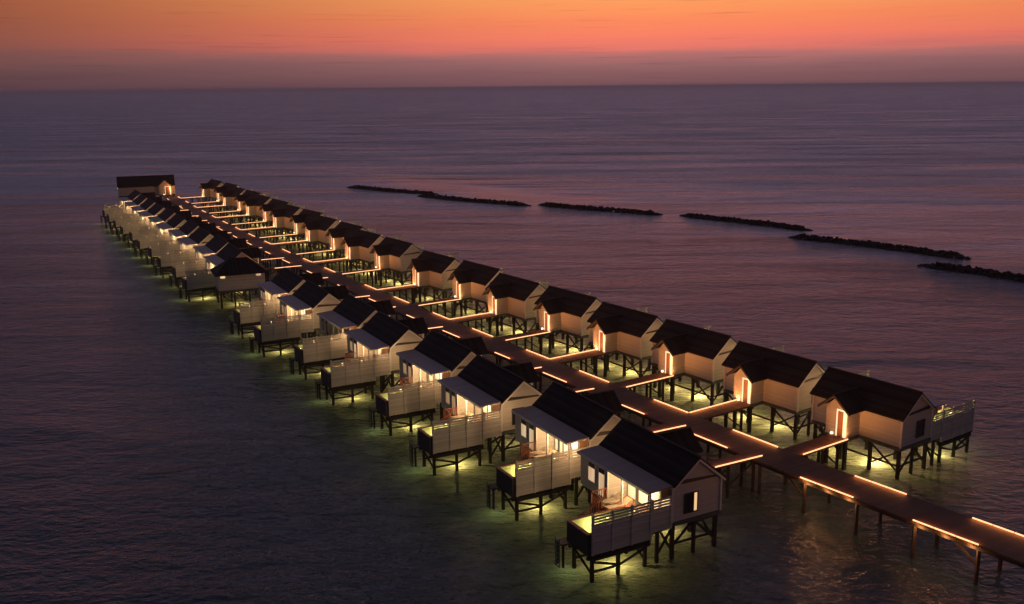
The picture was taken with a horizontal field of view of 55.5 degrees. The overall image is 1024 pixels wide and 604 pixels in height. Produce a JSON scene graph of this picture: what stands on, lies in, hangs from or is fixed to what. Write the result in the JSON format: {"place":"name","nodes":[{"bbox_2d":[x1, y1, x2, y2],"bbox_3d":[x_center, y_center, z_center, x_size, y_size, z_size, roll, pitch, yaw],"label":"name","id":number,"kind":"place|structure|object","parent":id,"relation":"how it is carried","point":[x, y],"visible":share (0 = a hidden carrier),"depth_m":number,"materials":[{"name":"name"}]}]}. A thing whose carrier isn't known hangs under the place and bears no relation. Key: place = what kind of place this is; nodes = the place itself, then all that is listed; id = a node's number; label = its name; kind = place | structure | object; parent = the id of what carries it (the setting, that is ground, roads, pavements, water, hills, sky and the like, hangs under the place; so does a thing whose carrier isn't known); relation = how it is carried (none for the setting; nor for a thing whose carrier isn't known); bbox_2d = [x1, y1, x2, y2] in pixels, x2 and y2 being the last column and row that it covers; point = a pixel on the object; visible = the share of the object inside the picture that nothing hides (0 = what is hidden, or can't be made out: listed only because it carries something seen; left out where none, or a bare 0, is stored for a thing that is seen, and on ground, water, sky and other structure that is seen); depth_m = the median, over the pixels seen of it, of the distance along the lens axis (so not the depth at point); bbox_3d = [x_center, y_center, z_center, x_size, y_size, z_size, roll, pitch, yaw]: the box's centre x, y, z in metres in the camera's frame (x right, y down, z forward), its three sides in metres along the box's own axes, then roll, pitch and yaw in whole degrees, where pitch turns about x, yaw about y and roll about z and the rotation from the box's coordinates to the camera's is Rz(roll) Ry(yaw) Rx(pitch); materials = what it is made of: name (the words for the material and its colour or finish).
{"place":"outdoors","nodes":[
{"label":"outdoors","id":0,"kind":"place"},
{"bbox_2d":[116,175,174,200],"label":"end house","id":1,"kind":"structure","parent":0,"point":[161,185],"depth_m":265.85,"materials":[{"name":"brown wood"}]},
{"bbox_2d":[165,186,170,194],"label":"door","id":2,"kind":"structure","parent":1,"relation":"in","point":[167,188],"depth_m":266.05,"materials":[{"name":"grey"}]},
{"bbox_2d":[0,82,1023,603],"bbox_3d":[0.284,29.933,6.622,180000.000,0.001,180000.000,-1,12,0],"label":"water","id":3,"kind":"structure","parent":0,"point":[162,440],"depth_m":130.75,"materials":[{"name":"liquid"}]},
{"bbox_2d":[346,185,438,194],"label":"breakwater","id":4,"kind":"object","parent":3,"relation":"in","point":[385,189],"visible":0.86,"depth_m":294.36,"materials":[{"name":"grey stone"}]},
{"bbox_2d":[418,193,530,205],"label":"breakwater","id":5,"kind":"object","parent":3,"relation":"in","point":[475,199],"visible":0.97,"depth_m":266.32,"materials":[{"name":"grey stone"}]},
{"bbox_2d":[538,202,662,215],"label":"breakwater","id":6,"kind":"object","parent":3,"relation":"in","point":[602,208],"visible":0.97,"depth_m":245.32,"materials":[{"name":"grey stone"}]},
{"bbox_2d":[679,213,812,230],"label":"breakwater","id":7,"kind":"object","parent":3,"relation":"in","point":[746,221],"visible":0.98,"depth_m":220.29,"materials":[{"name":"grey stone"}]},
{"bbox_2d":[788,233,971,259],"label":"breakwater","id":8,"kind":"object","parent":3,"relation":"in","point":[915,250],"visible":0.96,"depth_m":184.80,"materials":[{"name":"grey stone"}]},
{"bbox_2d":[917,262,1023,281],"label":"breakwater","id":9,"kind":"object","parent":3,"relation":"in","point":[969,269],"visible":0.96,"depth_m":159.92,"materials":[{"name":"grey stone"}]},
{"bbox_2d":[0,0,1023,91],"label":"sky","id":10,"kind":"structure","parent":0,"point":[46,45],"materials":[{"name":"orange"}]},
{"label":"seabed","id":11,"kind":"structure","parent":0,"visible":0},
{"bbox_2d":[100,190,155,222],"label":"overwater villa","id":12,"kind":"object","parent":11,"relation":"on","point":[133,195],"visible":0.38,"depth_m":230.30,"materials":[{"name":"beige wood"}]},
{"bbox_2d":[105,194,162,228],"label":"overwater villa","id":13,"kind":"object","parent":11,"relation":"on","point":[140,199],"visible":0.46,"depth_m":220.63,"materials":[{"name":"beige wood"}]},
{"bbox_2d":[111,198,170,235],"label":"overwater villa","id":14,"kind":"object","parent":11,"relation":"on","point":[147,204],"visible":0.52,"depth_m":211.68,"materials":[{"name":"beige wood"}]},
{"bbox_2d":[118,203,179,242],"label":"overwater villa","id":15,"kind":"object","parent":11,"relation":"on","point":[156,209],"visible":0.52,"depth_m":201.91,"materials":[{"name":"beige wood"}]},
{"bbox_2d":[127,207,191,248],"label":"overwater villa","id":16,"kind":"object","parent":11,"relation":"on","point":[166,215],"visible":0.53,"depth_m":193.54,"materials":[{"name":"beige wood"}]},
{"bbox_2d":[134,213,202,257],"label":"overwater villa","id":17,"kind":"object","parent":11,"relation":"on","point":[176,221],"visible":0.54,"depth_m":183.21,"materials":[{"name":"beige wood"}]},
{"bbox_2d":[145,219,216,266],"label":"overwater villa","id":18,"kind":"object","parent":11,"relation":"on","point":[189,227],"visible":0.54,"depth_m":174.52,"materials":[{"name":"beige wood"}]},
{"bbox_2d":[154,227,228,277],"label":"overwater villa","id":19,"kind":"object","parent":11,"relation":"on","point":[199,236],"visible":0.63,"depth_m":164.38,"materials":[{"name":"beige wood"}]},
{"bbox_2d":[169,234,247,288],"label":"overwater villa","id":20,"kind":"object","parent":11,"relation":"on","point":[215,244],"visible":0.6,"depth_m":155.50,"materials":[{"name":"beige wood"}]},
{"bbox_2d":[178,243,261,301],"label":"overwater villa","id":21,"kind":"object","parent":11,"relation":"on","point":[202,280],"visible":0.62,"depth_m":146.07,"materials":[{"name":"beige wood"}]},
{"bbox_2d":[199,179,252,206],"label":"overwater villa","id":22,"kind":"object","parent":11,"relation":"on","point":[207,188],"visible":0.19,"depth_m":259.36,"materials":[{"name":"beige wood"}]},
{"bbox_2d":[210,257,268,308],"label":"hip roof pavilion","id":23,"kind":"structure","parent":11,"relation":"on","point":[239,274],"depth_m":139.72,"materials":[{"name":"brown wood"}]},
{"bbox_2d":[213,182,268,211],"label":"overwater villa","id":24,"kind":"object","parent":11,"relation":"on","point":[226,186],"visible":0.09,"depth_m":249.54,"materials":[{"name":"beige wood"}]},
{"bbox_2d":[220,186,277,215],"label":"overwater villa","id":25,"kind":"object","parent":11,"relation":"on","point":[230,194],"visible":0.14,"depth_m":239.28,"materials":[{"name":"beige wood"}]},
{"bbox_2d":[234,190,294,221],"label":"overwater villa","id":26,"kind":"object","parent":11,"relation":"on","point":[247,194],"visible":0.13,"depth_m":230.17,"materials":[{"name":"beige wood"}]},
{"bbox_2d":[242,194,304,227],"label":"overwater villa","id":27,"kind":"object","parent":11,"relation":"on","point":[254,203],"visible":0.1,"depth_m":220.49,"materials":[{"name":"beige wood"}]},
{"bbox_2d":[229,267,324,337],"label":"overwater villa","id":28,"kind":"object","parent":11,"relation":"on","point":[285,281],"visible":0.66,"depth_m":124.44,"materials":[{"name":"beige wood"}]},
{"bbox_2d":[259,199,323,233],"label":"overwater villa","id":29,"kind":"object","parent":11,"relation":"on","point":[272,204],"visible":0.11,"depth_m":211.01,"materials":[{"name":"beige wood"}]},
{"bbox_2d":[249,280,348,356],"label":"overwater villa","id":30,"kind":"object","parent":11,"relation":"on","point":[303,304],"visible":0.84,"depth_m":115.92,"materials":[{"name":"beige wood"}]},
{"bbox_2d":[269,204,336,241],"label":"overwater villa","id":31,"kind":"object","parent":11,"relation":"on","point":[282,214],"visible":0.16,"depth_m":201.09,"materials":[{"name":"beige wood"}]},
{"bbox_2d":[289,209,360,248],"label":"overwater villa","id":32,"kind":"object","parent":11,"relation":"on","point":[302,217],"visible":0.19,"depth_m":192.25,"materials":[{"name":"beige wood"}]},
{"bbox_2d":[301,215,375,256],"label":"overwater villa","id":33,"kind":"object","parent":11,"relation":"on","point":[316,227],"visible":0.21,"depth_m":182.30,"materials":[{"name":"beige wood"}]},
{"bbox_2d":[289,294,395,379],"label":"overwater villa","id":34,"kind":"object","parent":11,"relation":"on","point":[348,312],"visible":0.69,"depth_m":107.02,"materials":[{"name":"beige wood"}]},
{"bbox_2d":[321,318,324,331],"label":"bathroom window","id":35,"kind":"structure","parent":34,"relation":"in","point":[323,321],"depth_m":111.89,"materials":[{"name":"black glass"}]},
{"bbox_2d":[325,320,327,335],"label":"bathroom window","id":36,"kind":"structure","parent":34,"relation":"in","point":[326,322],"depth_m":110.93,"materials":[{"name":"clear glass"}]},
{"bbox_2d":[325,221,403,266],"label":"overwater villa","id":37,"kind":"object","parent":11,"relation":"on","point":[339,232],"visible":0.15,"depth_m":172.96,"materials":[{"name":"beige wood"}]},
{"bbox_2d":[315,311,428,405],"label":"overwater villa","id":38,"kind":"object","parent":11,"relation":"on","point":[379,339],"visible":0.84,"depth_m":98.47,"materials":[{"name":"beige wood"}]},
{"bbox_2d":[349,337,352,351],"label":"bathroom window","id":39,"kind":"structure","parent":38,"relation":"in","point":[351,340],"depth_m":103.28,"materials":[{"name":"grey"}]},
{"bbox_2d":[353,339,356,357],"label":"bathroom window","id":40,"kind":"structure","parent":38,"relation":"in","point":[355,342],"depth_m":102.22,"materials":[{"name":"grey glass"}]},
{"bbox_2d":[341,229,423,277],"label":"overwater villa","id":41,"kind":"object","parent":11,"relation":"on","point":[359,244],"visible":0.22,"depth_m":162.74,"materials":[{"name":"beige wood"}]},
{"bbox_2d":[347,246,349,258],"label":"door","id":42,"kind":"structure","parent":41,"relation":"in","point":[348,249],"depth_m":162.89,"materials":[{"name":"grey"}]},
{"bbox_2d":[369,237,457,285],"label":"overwater villa","id":43,"kind":"object","parent":11,"relation":"on","point":[397,256],"visible":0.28,"depth_m":153.63,"materials":[{"name":"beige wood"}]},
{"bbox_2d":[376,254,379,268],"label":"door","id":44,"kind":"structure","parent":43,"relation":"in","point":[378,258],"depth_m":153.92,"materials":[{"name":"grey"}]},
{"bbox_2d":[369,330,488,435],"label":"overwater villa","id":45,"kind":"object","parent":11,"relation":"on","point":[432,358],"visible":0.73,"depth_m":89.97,"materials":[{"name":"beige wood"}]},
{"bbox_2d":[402,358,406,374],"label":"bathroom window","id":46,"kind":"structure","parent":45,"relation":"in","point":[404,361],"depth_m":94.75,"materials":[{"name":"grey glass"}]},
{"bbox_2d":[408,362,411,382],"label":"bathroom window","id":47,"kind":"structure","parent":45,"relation":"in","point":[409,364],"depth_m":93.71,"materials":[{"name":"grey glass"}]},
{"bbox_2d":[407,250,502,307],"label":"overwater villa","id":48,"kind":"object","parent":11,"relation":"on","point":[433,271],"visible":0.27,"depth_m":140.05,"materials":[{"name":"beige wood"}]},
{"bbox_2d":[415,270,418,285],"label":"door","id":49,"kind":"structure","parent":48,"relation":"in","point":[416,274],"depth_m":140.32,"materials":[{"name":"grey"}]},
{"bbox_2d":[409,354,542,475],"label":"overwater villa","id":50,"kind":"object","parent":11,"relation":"on","point":[489,395],"visible":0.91,"depth_m":81.02,"materials":[{"name":"beige wood"}]},
{"bbox_2d":[445,387,450,404],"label":"bathroom window","id":51,"kind":"structure","parent":50,"relation":"in","point":[447,391],"depth_m":85.68,"materials":[{"name":"grey glass"}]},
{"bbox_2d":[451,391,455,415],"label":"bathroom window","id":52,"kind":"structure","parent":50,"relation":"in","point":[453,395],"depth_m":84.58,"materials":[{"name":"grey"}]},
{"bbox_2d":[450,411,469,418],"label":"sun lounger","id":53,"kind":"object","parent":50,"relation":"on","point":[461,415],"visible":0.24,"depth_m":83.38,"materials":[{"name":"beige fabric"}]},
{"bbox_2d":[475,406,480,415],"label":"glass door","id":54,"kind":"structure","parent":50,"relation":"in","point":[478,411],"depth_m":84.46,"materials":[{"name":"grey"}]},
{"bbox_2d":[487,405,493,418],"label":"glass door","id":55,"kind":"structure","parent":50,"relation":"in","point":[488,407],"depth_m":82.48,"materials":[{"name":"grey"}]},
{"bbox_2d":[512,407,522,424],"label":"gable window","id":56,"kind":"structure","parent":50,"relation":"in","point":[513,415],"depth_m":81.12,"materials":[{"name":"grey glass"}]},
{"bbox_2d":[447,260,547,321],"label":"overwater villa","id":57,"kind":"object","parent":11,"relation":"on","point":[471,281],"visible":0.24,"depth_m":131.84,"materials":[{"name":"beige wood"}]},
{"bbox_2d":[456,281,460,298],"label":"door","id":58,"kind":"structure","parent":57,"relation":"in","point":[458,294],"depth_m":131.84,"materials":[{"name":"grey"}]},
{"bbox_2d":[482,272,590,339],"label":"overwater villa","id":59,"kind":"object","parent":11,"relation":"on","point":[513,297],"visible":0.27,"depth_m":121.99,"materials":[{"name":"beige wood"}]},
{"bbox_2d":[492,296,496,314],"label":"door","id":60,"kind":"structure","parent":59,"relation":"in","point":[494,302],"depth_m":122.29,"materials":[{"name":"grey"}]},
{"bbox_2d":[486,381,624,520],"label":"overwater villa","id":61,"kind":"object","parent":11,"relation":"on","point":[566,423],"visible":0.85,"depth_m":72.78,"materials":[{"name":"beige wood"}]},
{"bbox_2d":[521,418,526,438],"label":"bathroom window","id":62,"kind":"structure","parent":61,"relation":"in","point":[523,423],"depth_m":77.31,"materials":[{"name":"grey glass"}]},
{"bbox_2d":[529,423,534,450],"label":"bathroom window","id":63,"kind":"structure","parent":61,"relation":"in","point":[531,427],"depth_m":76.26,"materials":[{"name":"grey"}]},
{"bbox_2d":[530,446,550,458],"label":"sun lounger","id":64,"kind":"object","parent":61,"relation":"on","point":[539,452],"visible":0.52,"depth_m":74.96,"materials":[{"name":"beige fabric"}]},
{"bbox_2d":[532,449,556,457],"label":"sun lounger","id":65,"kind":"object","parent":61,"relation":"on","point":[552,451],"visible":0.22,"depth_m":74.44,"materials":[{"name":"beige fabric"}]},
{"bbox_2d":[555,439,562,451],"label":"glass door","id":66,"kind":"structure","parent":61,"relation":"in","point":[556,441],"depth_m":76.27,"materials":[{"name":"grey"}]},
{"bbox_2d":[563,443,570,455],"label":"glass door","id":67,"kind":"structure","parent":61,"relation":"in","point":[565,447],"depth_m":75.27,"materials":[{"name":"grey"}]},
{"bbox_2d":[571,442,577,456],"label":"glass door","id":68,"kind":"structure","parent":61,"relation":"in","point":[574,445],"depth_m":74.01,"materials":[{"name":"grey"}]},
{"bbox_2d":[533,285,647,353],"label":"overwater villa","id":69,"kind":"object","parent":11,"relation":"on","point":[563,311],"visible":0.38,"depth_m":113.60,"materials":[{"name":"beige wood"}]},
{"bbox_2d":[544,311,548,330],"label":"door","id":70,"kind":"structure","parent":69,"relation":"in","point":[546,317],"depth_m":113.79,"materials":[{"name":"brown"}]},
{"bbox_2d":[164,196,1023,583],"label":"boardwalk","id":71,"kind":"structure","parent":11,"relation":"on","point":[960,530],"depth_m":83.60,"materials":[{"name":"brown wood"}]},
{"bbox_2d":[555,417,725,582],"bbox_3d":[8.127,13.866,67.137,13.130,8.887,8.830,-7,14,-28],"label":"overwater villa","id":72,"kind":"object","parent":11,"relation":"on","point":[669,480],"visible":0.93,"depth_m":64.35,"materials":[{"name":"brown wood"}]},
{"bbox_2d":[588,460,595,483],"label":"bathroom window","id":73,"kind":"structure","parent":72,"relation":"in","point":[591,466],"depth_m":68.43,"materials":[{"name":"grey"}]},
{"bbox_2d":[598,466,605,498],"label":"bathroom window","id":74,"kind":"structure","parent":72,"relation":"in","point":[601,472],"depth_m":67.40,"materials":[{"name":"grey"}]},
{"bbox_2d":[599,492,624,509],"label":"sun lounger","id":75,"kind":"object","parent":72,"relation":"on","point":[616,498],"visible":0.71,"depth_m":66.16,"materials":[{"name":"beige fabric"}]},
{"bbox_2d":[604,496,632,509],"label":"sun lounger","id":76,"kind":"object","parent":72,"relation":"on","point":[627,500],"visible":0.42,"depth_m":65.50,"materials":[{"name":"beige fabric"}]},
{"bbox_2d":[627,484,635,499],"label":"glass door","id":77,"kind":"structure","parent":72,"relation":"in","point":[630,489],"depth_m":67.43,"materials":[{"name":"grey"}]},
{"bbox_2d":[638,490,647,507],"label":"glass door","id":78,"kind":"structure","parent":72,"relation":"in","point":[642,498],"depth_m":66.32,"materials":[{"name":"grey"}]},
{"bbox_2d":[648,492,658,508],"bbox_3d":[9.504,12.968,65.068,0.071,2.300,1.196,-7,14,-28],"label":"glass door","id":79,"kind":"structure","parent":72,"relation":"in","point":[655,496],"depth_m":64.95,"materials":[{"name":"grey"}]},
{"bbox_2d":[684,490,697,513],"bbox_3d":[11.814,13.213,64.140,1.130,1.420,0.068,-7,14,-28],"label":"gable window","id":80,"kind":"structure","parent":72,"relation":"in","point":[690,499],"depth_m":64.14,"materials":[{"name":"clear glass"}]},
{"bbox_2d":[587,301,710,376],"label":"overwater villa","id":81,"kind":"object","parent":11,"relation":"on","point":[616,330],"visible":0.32,"depth_m":104.37,"materials":[{"name":"beige wood"}]},
{"bbox_2d":[599,330,604,351],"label":"door","id":82,"kind":"structure","parent":81,"relation":"in","point":[601,336],"depth_m":104.57,"materials":[{"name":"brown wood"}]},
{"bbox_2d":[650,319,784,405],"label":"overwater villa","id":83,"kind":"object","parent":11,"relation":"on","point":[696,355],"visible":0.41,"depth_m":96.01,"materials":[{"name":"beige wood"}]},
{"bbox_2d":[665,351,672,374],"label":"door","id":84,"kind":"structure","parent":83,"relation":"in","point":[668,357],"depth_m":96.17,"materials":[{"name":"brown"}]},
{"bbox_2d":[721,341,869,439],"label":"overwater villa","id":85,"kind":"object","parent":11,"relation":"on","point":[757,375],"visible":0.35,"depth_m":87.07,"materials":[{"name":"beige wood"}]},
{"bbox_2d":[742,377,750,403],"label":"door","id":86,"kind":"structure","parent":85,"relation":"in","point":[746,384],"depth_m":87.24,"materials":[{"name":"brown wood"}]},
{"bbox_2d":[810,366,975,479],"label":"overwater villa","id":87,"kind":"object","parent":11,"relation":"on","point":[870,411],"visible":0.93,"depth_m":78.72,"materials":[{"name":"brown wood"}]},
{"bbox_2d":[835,409,846,437],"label":"door","id":88,"kind":"structure","parent":87,"relation":"in","point":[841,417],"depth_m":78.59,"materials":[{"name":"brown"}]},
{"bbox_2d":[915,419,925,437],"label":"gable window","id":89,"kind":"structure","parent":87,"relation":"in","point":[920,425],"depth_m":77.45,"materials":[{"name":"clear glass"}]}
]}

